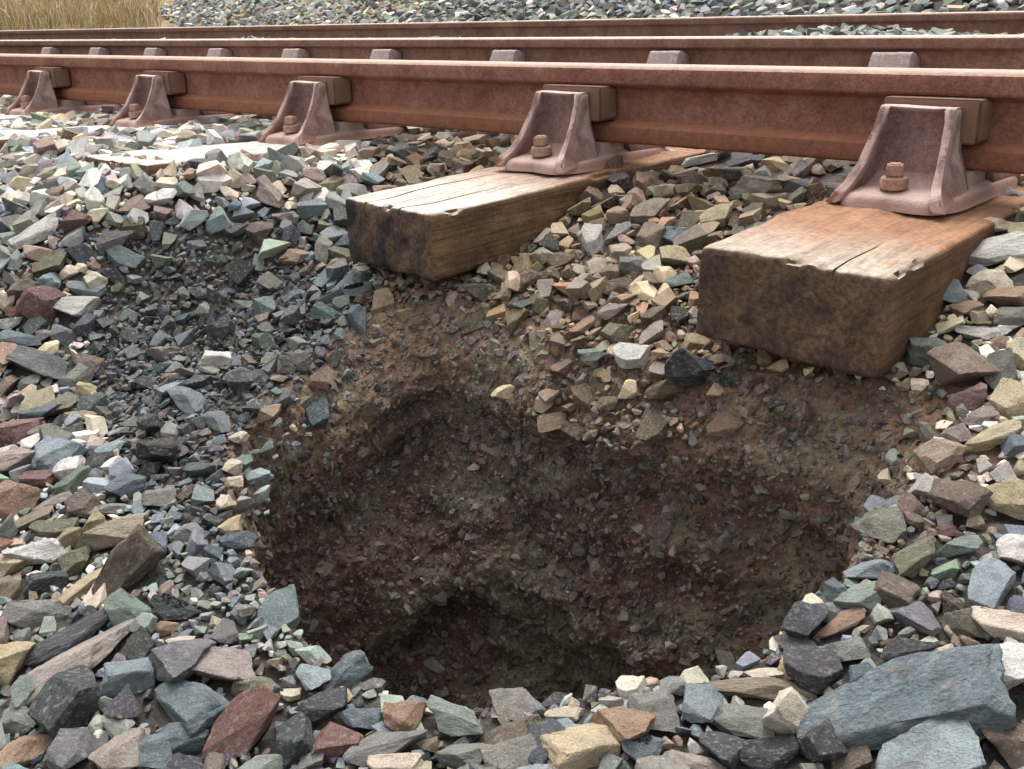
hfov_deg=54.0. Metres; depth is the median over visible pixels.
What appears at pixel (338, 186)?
ballast
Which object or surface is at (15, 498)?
ballast stone
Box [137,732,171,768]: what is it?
ballast stone
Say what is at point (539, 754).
ballast stone
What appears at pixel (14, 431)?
ballast stone
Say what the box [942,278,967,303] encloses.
ballast stone
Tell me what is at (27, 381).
ballast stone
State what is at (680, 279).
ballast stone
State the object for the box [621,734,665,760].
ballast stone
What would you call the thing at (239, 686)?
ballast stone
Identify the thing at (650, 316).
ballast stone
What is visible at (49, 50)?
rail chair
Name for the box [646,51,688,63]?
rail chair
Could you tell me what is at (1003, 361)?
ballast stone
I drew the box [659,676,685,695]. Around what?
ballast stone
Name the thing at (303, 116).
rail chair
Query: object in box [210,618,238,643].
ballast stone
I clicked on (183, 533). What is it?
ballast stone
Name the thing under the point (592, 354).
ballast stone
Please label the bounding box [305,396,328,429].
ballast stone
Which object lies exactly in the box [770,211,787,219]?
ballast stone
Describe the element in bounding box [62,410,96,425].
ballast stone
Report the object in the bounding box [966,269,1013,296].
ballast stone
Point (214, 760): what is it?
ballast stone
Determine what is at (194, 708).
ballast stone
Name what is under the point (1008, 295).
ballast stone
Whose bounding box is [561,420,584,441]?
ballast stone
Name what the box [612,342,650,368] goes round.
ballast stone
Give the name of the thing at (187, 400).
ballast stone
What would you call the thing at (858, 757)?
ballast stone
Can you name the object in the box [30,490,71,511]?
ballast stone
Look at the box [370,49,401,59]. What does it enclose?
rail chair
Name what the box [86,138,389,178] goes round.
railway sleeper
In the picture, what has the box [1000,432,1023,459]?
ballast stone
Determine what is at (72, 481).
ballast stone
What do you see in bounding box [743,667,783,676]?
ballast stone
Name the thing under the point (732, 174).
ballast stone
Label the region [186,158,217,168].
ballast stone
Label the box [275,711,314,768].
ballast stone
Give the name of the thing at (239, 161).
ballast stone
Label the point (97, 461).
ballast stone
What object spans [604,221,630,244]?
ballast stone
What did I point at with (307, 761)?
ballast stone
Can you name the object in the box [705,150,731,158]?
ballast stone
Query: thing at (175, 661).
ballast stone
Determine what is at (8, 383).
ballast stone
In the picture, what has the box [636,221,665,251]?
ballast stone
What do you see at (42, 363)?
ballast stone
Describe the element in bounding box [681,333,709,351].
ballast stone
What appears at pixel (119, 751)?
ballast stone
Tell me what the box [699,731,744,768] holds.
ballast stone
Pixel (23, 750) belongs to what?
ballast stone
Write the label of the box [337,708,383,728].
ballast stone
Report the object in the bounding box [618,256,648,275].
ballast stone
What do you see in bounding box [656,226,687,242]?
ballast stone
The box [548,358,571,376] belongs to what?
ballast stone
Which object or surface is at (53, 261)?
ballast stone
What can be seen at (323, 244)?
ballast stone
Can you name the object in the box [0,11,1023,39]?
rail
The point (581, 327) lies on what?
ballast stone
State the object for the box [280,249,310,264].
ballast stone
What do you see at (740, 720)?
ballast stone
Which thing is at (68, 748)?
ballast stone
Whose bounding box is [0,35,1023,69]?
rail
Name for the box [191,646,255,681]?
ballast stone
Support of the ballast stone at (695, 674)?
on the ground at (156, 714)
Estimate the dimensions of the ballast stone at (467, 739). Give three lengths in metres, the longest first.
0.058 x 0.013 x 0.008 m
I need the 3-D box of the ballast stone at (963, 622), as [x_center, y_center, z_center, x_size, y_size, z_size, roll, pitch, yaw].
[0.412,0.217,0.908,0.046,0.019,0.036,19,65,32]
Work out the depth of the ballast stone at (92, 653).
1.06 m
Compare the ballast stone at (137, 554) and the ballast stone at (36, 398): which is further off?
the ballast stone at (36, 398)
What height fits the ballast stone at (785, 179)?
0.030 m
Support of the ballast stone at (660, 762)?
on the ground at (156, 714)
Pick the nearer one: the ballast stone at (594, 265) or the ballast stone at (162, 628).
the ballast stone at (162, 628)
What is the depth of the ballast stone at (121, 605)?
1.12 m
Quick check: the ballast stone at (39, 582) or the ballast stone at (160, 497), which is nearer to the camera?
the ballast stone at (39, 582)
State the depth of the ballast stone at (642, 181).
1.83 m
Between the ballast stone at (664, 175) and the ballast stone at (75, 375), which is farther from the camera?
the ballast stone at (664, 175)
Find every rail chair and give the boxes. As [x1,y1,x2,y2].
[4,67,121,115]
[41,47,60,53]
[88,47,110,54]
[108,70,241,127]
[143,48,166,55]
[206,48,232,56]
[256,75,406,145]
[281,49,309,57]
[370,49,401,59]
[489,50,525,61]
[493,84,664,174]
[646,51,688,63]
[825,95,1019,215]
[868,52,919,67]
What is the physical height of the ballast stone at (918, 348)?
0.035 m
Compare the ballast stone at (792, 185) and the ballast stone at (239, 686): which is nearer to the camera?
the ballast stone at (239, 686)
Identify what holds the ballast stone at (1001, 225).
on the ground at (156, 714)
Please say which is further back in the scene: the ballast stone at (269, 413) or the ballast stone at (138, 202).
the ballast stone at (138, 202)
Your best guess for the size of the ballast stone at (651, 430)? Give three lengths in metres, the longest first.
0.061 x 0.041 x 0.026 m
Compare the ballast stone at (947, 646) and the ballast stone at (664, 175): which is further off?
the ballast stone at (664, 175)
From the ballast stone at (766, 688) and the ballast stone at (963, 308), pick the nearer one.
the ballast stone at (766, 688)
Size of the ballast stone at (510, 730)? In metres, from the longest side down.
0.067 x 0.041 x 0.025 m
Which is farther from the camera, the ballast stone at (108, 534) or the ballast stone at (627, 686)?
the ballast stone at (108, 534)
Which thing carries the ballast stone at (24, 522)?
on the ground at (156, 714)
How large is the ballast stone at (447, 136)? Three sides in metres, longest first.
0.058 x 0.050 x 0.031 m
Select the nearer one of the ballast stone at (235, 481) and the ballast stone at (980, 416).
the ballast stone at (980, 416)
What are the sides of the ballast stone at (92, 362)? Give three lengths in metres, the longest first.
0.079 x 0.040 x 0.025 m
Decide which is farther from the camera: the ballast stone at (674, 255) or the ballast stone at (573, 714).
the ballast stone at (674, 255)
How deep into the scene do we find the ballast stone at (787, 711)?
0.85 m
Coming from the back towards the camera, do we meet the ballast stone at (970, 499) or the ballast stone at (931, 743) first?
the ballast stone at (970, 499)
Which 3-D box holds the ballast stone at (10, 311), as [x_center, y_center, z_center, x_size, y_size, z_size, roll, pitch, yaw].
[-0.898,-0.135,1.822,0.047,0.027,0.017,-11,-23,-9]
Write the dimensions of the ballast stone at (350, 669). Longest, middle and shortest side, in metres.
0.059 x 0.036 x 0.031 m
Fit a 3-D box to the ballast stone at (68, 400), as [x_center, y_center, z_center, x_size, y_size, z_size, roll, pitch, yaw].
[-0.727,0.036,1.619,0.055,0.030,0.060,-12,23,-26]
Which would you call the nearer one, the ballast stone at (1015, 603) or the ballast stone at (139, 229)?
the ballast stone at (1015, 603)
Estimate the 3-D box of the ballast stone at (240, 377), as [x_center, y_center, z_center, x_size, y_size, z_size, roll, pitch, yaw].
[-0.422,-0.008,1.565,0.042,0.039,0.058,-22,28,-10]
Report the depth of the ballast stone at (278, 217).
1.98 m
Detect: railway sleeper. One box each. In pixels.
[0,114,31,120]
[0,125,177,149]
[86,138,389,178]
[345,147,705,280]
[696,185,1023,377]
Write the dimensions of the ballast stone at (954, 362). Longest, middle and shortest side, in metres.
0.071 x 0.068 x 0.044 m
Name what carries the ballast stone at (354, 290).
on the ground at (156, 714)
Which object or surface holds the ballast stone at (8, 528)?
on the ground at (156, 714)
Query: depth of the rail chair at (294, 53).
4.84 m
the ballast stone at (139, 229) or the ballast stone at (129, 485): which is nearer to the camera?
the ballast stone at (129, 485)
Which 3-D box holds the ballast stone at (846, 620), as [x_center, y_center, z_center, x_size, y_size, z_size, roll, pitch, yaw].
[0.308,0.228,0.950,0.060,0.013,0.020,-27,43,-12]
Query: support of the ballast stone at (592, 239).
on the ground at (156, 714)
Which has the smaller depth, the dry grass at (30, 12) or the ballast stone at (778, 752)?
the ballast stone at (778, 752)
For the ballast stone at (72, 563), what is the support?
on the ground at (156, 714)
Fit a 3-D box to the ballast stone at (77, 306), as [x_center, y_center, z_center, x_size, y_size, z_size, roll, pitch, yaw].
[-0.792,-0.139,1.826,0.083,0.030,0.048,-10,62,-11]
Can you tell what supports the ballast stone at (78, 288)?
on the ground at (156, 714)
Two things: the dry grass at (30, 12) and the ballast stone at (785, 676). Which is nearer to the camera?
the ballast stone at (785, 676)
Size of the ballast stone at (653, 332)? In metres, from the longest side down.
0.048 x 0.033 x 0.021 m
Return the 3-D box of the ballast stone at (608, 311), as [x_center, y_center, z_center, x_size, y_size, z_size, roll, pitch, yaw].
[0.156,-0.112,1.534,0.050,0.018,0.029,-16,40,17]
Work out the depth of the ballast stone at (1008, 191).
1.58 m
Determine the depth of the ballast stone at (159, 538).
1.21 m
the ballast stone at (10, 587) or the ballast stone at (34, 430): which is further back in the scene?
the ballast stone at (34, 430)
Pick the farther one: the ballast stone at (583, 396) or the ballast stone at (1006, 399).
the ballast stone at (583, 396)
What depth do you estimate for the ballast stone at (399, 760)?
0.87 m
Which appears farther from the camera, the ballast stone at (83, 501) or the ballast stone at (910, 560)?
the ballast stone at (83, 501)
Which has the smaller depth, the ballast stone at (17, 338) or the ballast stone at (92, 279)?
the ballast stone at (17, 338)
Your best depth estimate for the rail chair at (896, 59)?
2.96 m
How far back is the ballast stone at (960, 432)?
1.12 m
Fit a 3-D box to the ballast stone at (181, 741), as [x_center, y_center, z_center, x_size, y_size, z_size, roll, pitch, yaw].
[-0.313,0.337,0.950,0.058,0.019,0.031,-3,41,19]
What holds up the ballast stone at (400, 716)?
on the ground at (156, 714)
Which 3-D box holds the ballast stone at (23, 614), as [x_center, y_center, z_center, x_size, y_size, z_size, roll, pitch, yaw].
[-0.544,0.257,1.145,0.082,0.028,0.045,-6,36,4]
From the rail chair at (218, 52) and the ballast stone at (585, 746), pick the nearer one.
the ballast stone at (585, 746)
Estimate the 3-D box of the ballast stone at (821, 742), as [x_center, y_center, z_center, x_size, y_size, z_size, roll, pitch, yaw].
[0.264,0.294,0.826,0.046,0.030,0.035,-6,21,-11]
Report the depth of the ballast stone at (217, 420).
1.48 m
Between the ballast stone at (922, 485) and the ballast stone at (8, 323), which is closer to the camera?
the ballast stone at (922, 485)
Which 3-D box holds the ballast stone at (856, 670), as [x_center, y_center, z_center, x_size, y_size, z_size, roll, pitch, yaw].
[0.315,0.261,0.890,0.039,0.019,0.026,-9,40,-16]
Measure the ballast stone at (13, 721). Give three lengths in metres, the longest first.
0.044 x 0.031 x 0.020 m
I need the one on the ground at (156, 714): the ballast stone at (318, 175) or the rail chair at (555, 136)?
the ballast stone at (318, 175)
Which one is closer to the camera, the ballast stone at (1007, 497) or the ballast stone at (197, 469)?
the ballast stone at (1007, 497)
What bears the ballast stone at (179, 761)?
on the ground at (156, 714)
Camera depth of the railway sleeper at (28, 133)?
2.75 m
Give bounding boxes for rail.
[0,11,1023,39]
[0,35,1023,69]
[0,54,1023,174]
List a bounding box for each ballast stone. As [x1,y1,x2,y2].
[0,292,14,310]
[0,317,22,329]
[0,330,41,345]
[0,342,16,367]
[0,374,18,396]
[0,417,43,446]
[0,444,17,451]
[0,447,35,472]
[0,479,40,519]
[0,514,17,538]
[0,554,29,577]
[0,572,21,606]
[0,599,71,629]
[0,617,9,643]
[0,706,35,735]
[0,734,52,768]
[0,763,27,768]
[1,197,28,213]
[1,538,65,564]
[3,618,135,716]
[4,306,21,316]
[5,345,66,379]
[6,277,37,299]
[7,212,57,249]
[9,464,34,483]
[10,674,36,708]
[14,285,66,324]
[15,505,51,531]
[16,404,61,418]
[17,374,41,390]
[18,469,58,488]
[19,385,54,411]
[22,608,108,664]
[23,570,69,595]
[27,423,58,435]
[27,665,100,739]
[28,517,79,538]
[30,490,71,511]
[32,436,88,469]
[33,165,56,180]
[33,248,67,275]
[35,272,60,288]
[39,425,74,439]
[42,391,77,416]
[45,727,98,768]
[50,465,91,493]
[52,455,85,480]
[53,296,100,317]
[56,209,91,232]
[56,363,93,387]
[57,545,91,576]
[58,567,101,605]
[61,181,80,193]
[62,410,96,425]
[64,489,101,514]
[66,281,107,296]
[71,353,107,370]
[73,513,146,552]
[75,381,98,398]
[77,503,128,517]
[81,507,106,534]
[83,271,107,287]
[84,450,113,475]
[85,445,98,458]
[88,727,144,768]
[91,524,165,596]
[96,173,109,194]
[96,229,133,252]
[100,657,156,698]
[102,684,140,720]
[102,713,134,738]
[103,473,145,499]
[103,587,157,626]
[106,244,145,269]
[119,194,149,213]
[119,216,147,239]
[125,625,155,659]
[132,436,181,462]
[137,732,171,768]
[141,487,175,506]
[144,347,181,360]
[149,531,167,556]
[149,639,215,681]
[150,593,201,620]
[152,621,179,636]
[154,680,229,737]
[159,722,208,754]
[165,636,195,642]
[166,385,204,414]
[166,753,204,768]
[169,180,194,197]
[173,522,203,542]
[183,462,215,477]
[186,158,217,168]
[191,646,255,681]
[198,350,235,369]
[202,682,279,759]
[203,410,230,432]
[203,752,225,768]
[206,206,231,234]
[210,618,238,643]
[215,494,236,509]
[217,514,242,533]
[217,531,257,551]
[222,459,242,474]
[225,367,252,392]
[226,475,243,486]
[227,151,253,173]
[228,431,249,443]
[231,676,278,695]
[237,753,282,768]
[243,221,273,245]
[256,175,282,207]
[256,404,281,422]
[258,584,299,634]
[271,212,294,221]
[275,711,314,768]
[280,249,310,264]
[280,688,301,700]
[292,687,347,726]
[295,664,331,690]
[297,743,324,768]
[302,167,325,183]
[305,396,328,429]
[310,722,363,764]
[315,235,332,263]
[318,650,372,691]
[333,234,348,248]
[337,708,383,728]
[343,281,372,297]
[343,729,427,767]
[348,304,366,335]
[367,752,423,768]
[369,139,390,146]
[382,701,426,731]
[384,144,417,160]
[427,695,482,736]
[428,734,480,761]
[433,131,452,141]
[433,743,491,768]
[458,764,497,768]
[459,307,492,335]
[461,283,498,301]
[480,733,537,768]
[484,714,541,744]
[489,687,540,720]
[513,268,541,292]
[527,718,565,763]
[537,411,567,432]
[540,723,620,768]
[544,252,574,267]
[544,706,583,721]
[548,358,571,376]
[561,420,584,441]
[563,314,596,338]
[570,383,593,410]
[577,348,605,361]
[581,223,602,255]
[585,256,607,275]
[588,217,607,233]
[588,707,655,743]
[598,303,627,319]
[599,322,633,343]
[602,277,632,296]
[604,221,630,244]
[605,154,623,168]
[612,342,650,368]
[615,675,646,699]
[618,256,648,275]
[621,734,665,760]
[627,690,679,732]
[630,197,669,223]
[632,171,660,193]
[635,408,668,444]
[635,755,690,768]
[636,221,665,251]
[638,320,663,344]
[640,305,664,324]
[645,379,686,400]
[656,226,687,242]
[658,169,676,181]
[659,245,690,265]
[659,273,694,287]
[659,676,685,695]
[663,749,726,768]
[664,348,714,387]
[674,171,708,184]
[676,210,701,229]
[680,666,709,686]
[681,153,718,167]
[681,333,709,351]
[682,682,727,722]
[699,202,733,228]
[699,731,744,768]
[702,165,724,178]
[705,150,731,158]
[706,411,744,437]
[708,167,752,183]
[710,677,817,701]
[711,703,774,738]
[725,155,764,167]
[728,175,782,200]
[738,735,799,768]
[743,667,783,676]
[762,687,807,735]
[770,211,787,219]
[773,634,816,650]
[777,174,800,187]
[777,655,792,679]
[782,158,811,178]
[782,179,810,192]
[782,601,828,638]
[783,643,842,694]
[796,643,1016,749]
[797,718,847,762]
[813,602,845,622]
[813,606,865,638]
[822,577,846,601]
[830,744,871,768]
[833,581,880,612]
[834,636,870,661]
[836,173,848,182]
[842,559,895,579]
[849,662,872,681]
[853,506,906,543]
[873,495,899,509]
[873,570,919,607]
[875,718,985,768]
[881,635,936,662]
[888,601,941,635]
[892,536,935,577]
[906,337,946,370]
[908,473,933,497]
[912,438,966,474]
[927,341,999,385]
[928,478,992,517]
[929,643,953,651]
[935,524,958,535]
[935,535,982,557]
[940,423,972,441]
[940,590,964,614]
[940,607,992,638]
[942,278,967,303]
[946,382,986,414]
[949,300,983,317]
[955,323,1017,339]
[963,405,999,425]
[963,419,1021,454]
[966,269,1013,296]
[968,557,1015,608]
[969,231,1023,266]
[971,606,1023,642]
[980,723,1023,768]
[982,286,1023,305]
[983,347,1017,389]
[984,217,1013,231]
[985,478,1023,519]
[988,378,1023,420]
[994,307,1023,330]
[996,533,1023,565]
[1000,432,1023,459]
[1000,641,1023,690]
[1003,187,1023,196]
[1006,337,1023,369]
[1006,595,1023,613]
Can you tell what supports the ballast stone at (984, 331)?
on the ground at (156, 714)
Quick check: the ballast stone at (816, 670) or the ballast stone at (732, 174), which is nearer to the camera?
the ballast stone at (816, 670)
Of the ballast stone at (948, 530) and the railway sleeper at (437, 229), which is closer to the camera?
the ballast stone at (948, 530)
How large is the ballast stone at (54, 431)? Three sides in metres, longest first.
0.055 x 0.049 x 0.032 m
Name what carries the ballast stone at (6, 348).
on the ground at (156, 714)
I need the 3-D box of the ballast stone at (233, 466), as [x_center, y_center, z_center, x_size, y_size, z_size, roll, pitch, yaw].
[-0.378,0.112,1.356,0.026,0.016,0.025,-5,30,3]
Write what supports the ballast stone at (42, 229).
on the ground at (156, 714)
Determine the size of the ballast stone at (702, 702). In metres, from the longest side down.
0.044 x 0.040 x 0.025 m
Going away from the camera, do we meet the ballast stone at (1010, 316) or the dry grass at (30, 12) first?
the ballast stone at (1010, 316)
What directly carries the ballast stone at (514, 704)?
on the ground at (156, 714)
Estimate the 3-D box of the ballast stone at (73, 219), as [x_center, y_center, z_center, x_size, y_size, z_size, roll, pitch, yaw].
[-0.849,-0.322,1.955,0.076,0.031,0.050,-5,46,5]
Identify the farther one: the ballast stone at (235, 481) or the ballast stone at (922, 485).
the ballast stone at (235, 481)
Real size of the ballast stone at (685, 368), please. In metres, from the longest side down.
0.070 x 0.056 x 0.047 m
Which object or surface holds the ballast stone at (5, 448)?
on the ground at (156, 714)
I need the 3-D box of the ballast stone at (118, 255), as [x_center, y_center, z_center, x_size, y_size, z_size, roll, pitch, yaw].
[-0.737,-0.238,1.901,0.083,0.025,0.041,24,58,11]
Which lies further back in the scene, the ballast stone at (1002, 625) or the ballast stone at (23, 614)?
the ballast stone at (23, 614)
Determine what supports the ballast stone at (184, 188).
on the ground at (156, 714)
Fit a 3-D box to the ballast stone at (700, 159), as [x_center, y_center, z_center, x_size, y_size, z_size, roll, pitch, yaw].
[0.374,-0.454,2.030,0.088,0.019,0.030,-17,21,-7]
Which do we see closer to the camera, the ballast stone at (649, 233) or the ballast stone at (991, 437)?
the ballast stone at (991, 437)
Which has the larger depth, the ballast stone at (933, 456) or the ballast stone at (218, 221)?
the ballast stone at (218, 221)
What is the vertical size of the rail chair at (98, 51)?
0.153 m
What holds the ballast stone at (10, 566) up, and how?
on the ground at (156, 714)
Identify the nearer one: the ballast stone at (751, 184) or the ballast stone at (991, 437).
the ballast stone at (991, 437)
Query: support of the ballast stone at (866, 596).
on the ground at (156, 714)
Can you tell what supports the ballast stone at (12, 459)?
on the ground at (156, 714)
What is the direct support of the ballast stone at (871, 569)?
on the ground at (156, 714)
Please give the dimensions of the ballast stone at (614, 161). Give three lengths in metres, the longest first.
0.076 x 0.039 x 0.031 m
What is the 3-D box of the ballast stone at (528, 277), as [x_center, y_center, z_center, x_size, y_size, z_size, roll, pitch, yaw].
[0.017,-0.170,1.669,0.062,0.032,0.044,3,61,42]
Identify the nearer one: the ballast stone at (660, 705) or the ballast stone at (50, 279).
the ballast stone at (660, 705)
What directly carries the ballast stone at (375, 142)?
on the ground at (156, 714)
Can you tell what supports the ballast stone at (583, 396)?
on the ground at (156, 714)
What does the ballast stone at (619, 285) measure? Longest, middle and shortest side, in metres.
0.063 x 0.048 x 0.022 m
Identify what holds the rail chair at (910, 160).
on the railway sleeper at (856, 291)
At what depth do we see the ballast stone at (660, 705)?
0.88 m
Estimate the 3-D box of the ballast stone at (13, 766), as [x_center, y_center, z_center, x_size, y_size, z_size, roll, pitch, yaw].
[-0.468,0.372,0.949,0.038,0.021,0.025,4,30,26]
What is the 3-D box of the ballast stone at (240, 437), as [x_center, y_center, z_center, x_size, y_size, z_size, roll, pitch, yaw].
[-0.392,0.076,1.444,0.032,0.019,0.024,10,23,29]
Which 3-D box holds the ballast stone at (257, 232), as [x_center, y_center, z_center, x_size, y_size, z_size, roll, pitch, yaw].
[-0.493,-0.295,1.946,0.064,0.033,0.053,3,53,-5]
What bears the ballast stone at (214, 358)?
on the ground at (156, 714)
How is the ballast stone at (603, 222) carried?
on the ground at (156, 714)
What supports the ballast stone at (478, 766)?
on the ground at (156, 714)
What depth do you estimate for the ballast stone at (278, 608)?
1.08 m
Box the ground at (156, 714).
[0,0,1023,768]
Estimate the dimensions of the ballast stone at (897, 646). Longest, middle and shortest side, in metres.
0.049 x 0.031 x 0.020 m
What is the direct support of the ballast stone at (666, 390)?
on the ground at (156, 714)
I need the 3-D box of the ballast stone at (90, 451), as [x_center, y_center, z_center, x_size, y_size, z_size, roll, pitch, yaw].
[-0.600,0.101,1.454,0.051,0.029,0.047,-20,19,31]
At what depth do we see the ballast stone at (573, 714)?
0.91 m
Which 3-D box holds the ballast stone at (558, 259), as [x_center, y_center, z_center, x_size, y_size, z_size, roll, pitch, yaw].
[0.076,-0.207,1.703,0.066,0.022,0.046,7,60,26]
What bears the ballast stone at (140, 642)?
on the ground at (156, 714)
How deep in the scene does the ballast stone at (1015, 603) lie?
0.91 m
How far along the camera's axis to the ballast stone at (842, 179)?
1.78 m
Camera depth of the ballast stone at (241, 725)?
0.93 m
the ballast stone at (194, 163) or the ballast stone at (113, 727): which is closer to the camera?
the ballast stone at (113, 727)
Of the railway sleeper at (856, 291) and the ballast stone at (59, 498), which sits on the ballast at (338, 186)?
the railway sleeper at (856, 291)
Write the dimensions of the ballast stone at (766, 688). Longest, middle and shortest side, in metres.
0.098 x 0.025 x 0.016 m
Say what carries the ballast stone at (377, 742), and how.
on the ground at (156, 714)
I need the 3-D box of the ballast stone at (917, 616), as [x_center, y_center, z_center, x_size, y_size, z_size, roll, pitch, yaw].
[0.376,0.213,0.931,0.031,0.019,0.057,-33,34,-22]
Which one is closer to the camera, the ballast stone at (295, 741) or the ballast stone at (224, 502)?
the ballast stone at (295, 741)
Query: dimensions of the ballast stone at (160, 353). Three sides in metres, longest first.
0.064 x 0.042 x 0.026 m
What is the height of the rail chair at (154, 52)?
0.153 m
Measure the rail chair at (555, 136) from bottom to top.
0.153 m
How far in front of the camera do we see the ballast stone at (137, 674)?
1.02 m
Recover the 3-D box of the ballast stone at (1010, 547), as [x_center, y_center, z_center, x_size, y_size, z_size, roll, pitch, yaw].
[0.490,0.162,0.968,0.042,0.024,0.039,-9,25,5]
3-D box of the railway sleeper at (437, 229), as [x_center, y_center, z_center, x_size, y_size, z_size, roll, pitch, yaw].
[0.749,-0.621,2.526,2.604,0.127,0.264,-21,28,-37]
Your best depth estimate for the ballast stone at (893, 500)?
1.07 m
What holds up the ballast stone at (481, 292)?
on the ground at (156, 714)
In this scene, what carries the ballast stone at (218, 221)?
on the ground at (156, 714)
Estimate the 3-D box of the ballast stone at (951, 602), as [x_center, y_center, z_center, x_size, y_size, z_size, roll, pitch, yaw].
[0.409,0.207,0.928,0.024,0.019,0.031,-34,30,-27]
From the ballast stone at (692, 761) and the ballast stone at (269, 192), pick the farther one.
the ballast stone at (269, 192)
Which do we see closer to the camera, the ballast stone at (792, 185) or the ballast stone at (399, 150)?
the ballast stone at (792, 185)
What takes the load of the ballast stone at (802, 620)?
on the ground at (156, 714)
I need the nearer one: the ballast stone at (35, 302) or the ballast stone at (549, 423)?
the ballast stone at (549, 423)
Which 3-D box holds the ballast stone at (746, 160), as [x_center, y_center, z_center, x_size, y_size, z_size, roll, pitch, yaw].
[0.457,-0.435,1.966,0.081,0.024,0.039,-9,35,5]
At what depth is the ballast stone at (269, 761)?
0.90 m
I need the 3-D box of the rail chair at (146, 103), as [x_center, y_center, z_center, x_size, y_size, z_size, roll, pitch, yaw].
[-1.002,-0.861,3.003,0.180,0.153,0.369,16,27,40]
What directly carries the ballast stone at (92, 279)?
on the ground at (156, 714)
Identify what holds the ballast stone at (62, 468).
on the ground at (156, 714)
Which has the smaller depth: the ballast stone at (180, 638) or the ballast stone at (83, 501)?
the ballast stone at (180, 638)
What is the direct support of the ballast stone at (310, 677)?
on the ground at (156, 714)
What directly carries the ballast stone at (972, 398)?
on the ground at (156, 714)
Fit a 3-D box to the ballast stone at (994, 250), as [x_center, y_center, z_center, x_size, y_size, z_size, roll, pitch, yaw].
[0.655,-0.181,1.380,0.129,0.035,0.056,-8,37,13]
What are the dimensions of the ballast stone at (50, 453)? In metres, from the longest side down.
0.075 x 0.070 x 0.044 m
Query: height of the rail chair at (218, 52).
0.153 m
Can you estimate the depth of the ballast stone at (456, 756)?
0.86 m
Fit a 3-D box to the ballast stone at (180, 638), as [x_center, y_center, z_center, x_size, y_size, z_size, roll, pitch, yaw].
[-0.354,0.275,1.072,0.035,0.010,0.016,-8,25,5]
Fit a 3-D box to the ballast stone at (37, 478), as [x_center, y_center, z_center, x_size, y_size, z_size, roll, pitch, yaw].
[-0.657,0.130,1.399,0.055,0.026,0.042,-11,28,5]
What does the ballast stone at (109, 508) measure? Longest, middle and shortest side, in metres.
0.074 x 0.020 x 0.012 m
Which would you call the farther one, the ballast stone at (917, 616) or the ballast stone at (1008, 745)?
the ballast stone at (917, 616)
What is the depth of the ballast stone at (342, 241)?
1.95 m
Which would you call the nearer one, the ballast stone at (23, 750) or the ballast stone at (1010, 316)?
the ballast stone at (23, 750)
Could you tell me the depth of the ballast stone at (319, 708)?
0.95 m
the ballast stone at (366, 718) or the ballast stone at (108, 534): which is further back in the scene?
the ballast stone at (108, 534)
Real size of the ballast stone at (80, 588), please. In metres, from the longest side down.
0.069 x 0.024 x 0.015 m
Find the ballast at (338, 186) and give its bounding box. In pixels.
[0,0,1023,768]
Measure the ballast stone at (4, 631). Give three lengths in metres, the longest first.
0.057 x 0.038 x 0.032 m
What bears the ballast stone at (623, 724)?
on the ground at (156, 714)
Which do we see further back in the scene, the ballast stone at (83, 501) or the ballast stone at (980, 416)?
the ballast stone at (83, 501)
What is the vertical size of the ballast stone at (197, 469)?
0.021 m
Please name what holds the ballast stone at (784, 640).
on the ground at (156, 714)
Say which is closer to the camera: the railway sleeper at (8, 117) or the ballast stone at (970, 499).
the ballast stone at (970, 499)
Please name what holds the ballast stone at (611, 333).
on the ground at (156, 714)
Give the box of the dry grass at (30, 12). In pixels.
[0,0,163,30]
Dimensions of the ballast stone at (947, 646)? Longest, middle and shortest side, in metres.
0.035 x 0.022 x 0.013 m
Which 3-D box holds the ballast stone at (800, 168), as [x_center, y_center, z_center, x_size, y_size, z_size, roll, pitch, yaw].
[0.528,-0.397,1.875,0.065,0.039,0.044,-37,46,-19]
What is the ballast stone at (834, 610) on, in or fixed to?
on the ground at (156, 714)
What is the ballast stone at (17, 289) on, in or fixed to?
on the ground at (156, 714)
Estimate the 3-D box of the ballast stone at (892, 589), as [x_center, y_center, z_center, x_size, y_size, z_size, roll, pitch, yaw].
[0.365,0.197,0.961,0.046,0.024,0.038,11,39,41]
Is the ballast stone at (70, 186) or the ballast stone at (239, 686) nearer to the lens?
the ballast stone at (239, 686)
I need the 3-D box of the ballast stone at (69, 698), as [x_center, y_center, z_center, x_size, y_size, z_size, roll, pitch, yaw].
[-0.449,0.319,1.017,0.081,0.050,0.073,9,36,40]
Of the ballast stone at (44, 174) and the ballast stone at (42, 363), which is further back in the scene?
the ballast stone at (44, 174)
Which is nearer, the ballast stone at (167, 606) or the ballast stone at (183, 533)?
the ballast stone at (167, 606)
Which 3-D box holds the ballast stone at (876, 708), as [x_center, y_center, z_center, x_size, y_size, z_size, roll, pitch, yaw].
[0.332,0.269,0.828,0.194,0.064,0.102,-20,23,-4]
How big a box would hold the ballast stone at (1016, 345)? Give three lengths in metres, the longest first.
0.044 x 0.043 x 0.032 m
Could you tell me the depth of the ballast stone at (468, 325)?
1.65 m
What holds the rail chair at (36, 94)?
on the railway sleeper at (8, 117)
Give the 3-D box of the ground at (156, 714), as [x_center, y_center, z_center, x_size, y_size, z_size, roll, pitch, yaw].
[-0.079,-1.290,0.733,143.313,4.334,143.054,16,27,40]
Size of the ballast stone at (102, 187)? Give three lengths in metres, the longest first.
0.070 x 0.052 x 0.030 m
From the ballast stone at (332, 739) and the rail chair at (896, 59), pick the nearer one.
the ballast stone at (332, 739)
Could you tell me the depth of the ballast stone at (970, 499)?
1.02 m
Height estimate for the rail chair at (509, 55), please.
0.153 m
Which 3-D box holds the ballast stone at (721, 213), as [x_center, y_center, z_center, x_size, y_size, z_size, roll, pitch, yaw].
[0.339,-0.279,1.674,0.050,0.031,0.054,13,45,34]

